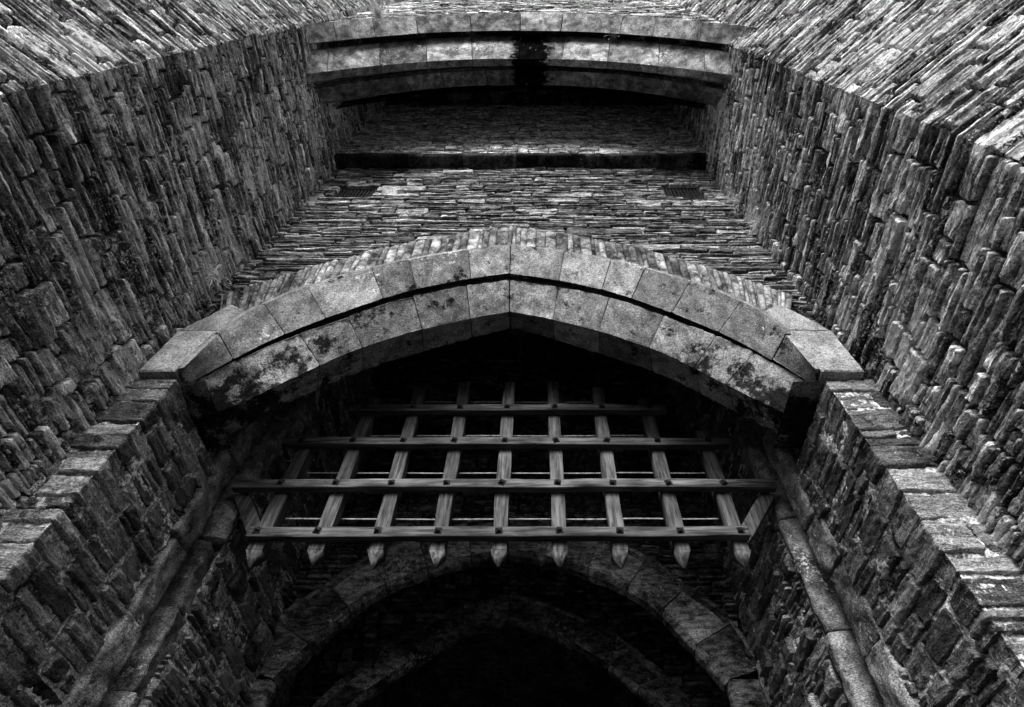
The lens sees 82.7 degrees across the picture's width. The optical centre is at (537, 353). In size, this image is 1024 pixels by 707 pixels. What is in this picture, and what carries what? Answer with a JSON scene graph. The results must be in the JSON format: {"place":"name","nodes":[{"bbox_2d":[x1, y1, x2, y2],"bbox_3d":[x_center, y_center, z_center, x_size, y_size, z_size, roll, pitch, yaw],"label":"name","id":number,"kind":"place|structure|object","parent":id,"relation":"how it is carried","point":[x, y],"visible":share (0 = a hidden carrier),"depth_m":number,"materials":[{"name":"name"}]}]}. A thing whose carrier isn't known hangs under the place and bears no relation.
{"place":"outdoors","nodes":[
{"label":"outdoors","id":0,"kind":"place"},
{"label":"ground","id":1,"kind":"structure","parent":0,"visible":0},
{"bbox_2d":[0,0,417,525],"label":"gate tower","id":2,"kind":"structure","parent":1,"relation":"on","point":[155,155],"depth_m":3.67,"materials":[{"name":"stone"}]},
{"bbox_2d":[196,259,230,286],"bbox_3d":[-2.465,-0.623,4.445,0.277,0.342,0.185,38,-64,-22],"label":"grass tuft","id":3,"kind":"object","parent":2,"relation":"attached to","point":[211,273],"visible":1,"depth_m":4.45,"materials":[{"name":"grey plant"}]},
{"bbox_2d":[305,0,756,109],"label":"machicolation arch","id":4,"kind":"structure","parent":2,"relation":"on","point":[535,53],"depth_m":7.76,"materials":[{"name":"stone"}]},
{"bbox_2d":[367,0,389,18],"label":"grass tuft","id":5,"kind":"object","parent":4,"relation":"on","point":[377,11],"visible":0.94,"depth_m":7.54,"materials":[{"name":"grey plant"}]},
{"bbox_2d":[606,25,620,41],"bbox_3d":[1.026,-4.224,7.689,0.332,0.347,0.332,0,-56,0],"label":"grass tuft","id":6,"kind":"object","parent":4,"relation":"attached to","point":[614,35],"visible":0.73,"depth_m":7.77,"materials":[{"name":"grey plant"}]},
{"bbox_2d":[274,626,727,706],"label":"passage vault","id":7,"kind":"object","parent":1,"relation":"on","point":[508,666],"visible":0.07,"depth_m":10.03,"materials":[{"name":"stone"}]},
{"bbox_2d":[245,359,768,706],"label":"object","id":8,"kind":"structure","parent":1,"relation":"on","point":[692,606],"depth_m":5.82,"materials":[{"name":"stone"}]},
{"bbox_2d":[288,555,725,706],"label":"arch","id":9,"kind":"structure","parent":1,"relation":"on","point":[376,648],"depth_m":6.00,"materials":[{"name":"stone"}]},
{"bbox_2d":[0,189,1023,706],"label":"gateway wall","id":10,"kind":"structure","parent":1,"relation":"on","point":[880,571],"depth_m":3.38,"materials":[{"name":"stone"}]},
{"bbox_2d":[138,225,863,448],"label":"gate arch","id":11,"kind":"structure","parent":10,"relation":"on","point":[263,363],"depth_m":4.56,"materials":[{"name":"stone"}]},
{"bbox_2d":[199,105,843,343],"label":"gate wall","id":12,"kind":"structure","parent":11,"relation":"on","point":[607,173],"depth_m":6.89,"materials":[{"name":"stone"}]},
{"bbox_2d":[334,189,376,197],"bbox_3d":[-2.145,-1.828,6.846,0.481,0.405,0.108,0,-56,0],"label":"vent grille","id":13,"kind":"object","parent":12,"relation":"attached to","point":[354,191],"visible":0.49,"depth_m":6.90,"materials":[{"name":"metal"}]},
{"bbox_2d":[663,188,703,198],"bbox_3d":[1.705,-1.853,6.883,0.481,0.405,0.108,0,-56,0],"label":"vent grille","id":14,"kind":"object","parent":12,"relation":"attached to","point":[690,196],"visible":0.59,"depth_m":6.90,"materials":[{"name":"metal"}]},
{"bbox_2d":[231,381,776,569],"bbox_3d":[-0.245,0.828,4.587,3.975,1.977,0.231,0,-56,0],"label":"portcullis","id":15,"kind":"object","parent":10,"relation":"hanging from","point":[265,533],"visible":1,"depth_m":4.24,"materials":[{"name":"grey wood"}]},
{"bbox_2d":[653,0,1023,581],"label":"gate tower","id":16,"kind":"structure","parent":1,"relation":"on","point":[867,156],"depth_m":3.43,"materials":[{"name":"stone"}]},
{"bbox_2d":[725,190,745,209],"bbox_3d":[2.158,-1.642,6.158,0.368,0.384,0.340,28,-61,-17],"label":"grass tuft","id":17,"kind":"object","parent":16,"relation":"attached to","point":[737,200],"visible":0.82,"depth_m":6.17,"materials":[{"name":"grey plant"}]},
{"bbox_2d":[745,208,759,231],"bbox_3d":[2.136,-1.262,5.620,0.294,0.260,0.315,26,-60,-16],"label":"grass tuft","id":18,"kind":"object","parent":16,"relation":"attached to","point":[757,221],"visible":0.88,"depth_m":5.63,"materials":[{"name":"grey plant"}]},
{"bbox_2d":[799,10,814,36],"bbox_3d":[2.339,-2.903,5.069,0.166,0.237,0.256,39,-65,-23],"label":"grass tuft","id":19,"kind":"object","parent":16,"relation":"attached to","point":[807,22],"visible":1,"depth_m":5.07,"materials":[{"name":"grey plant"}]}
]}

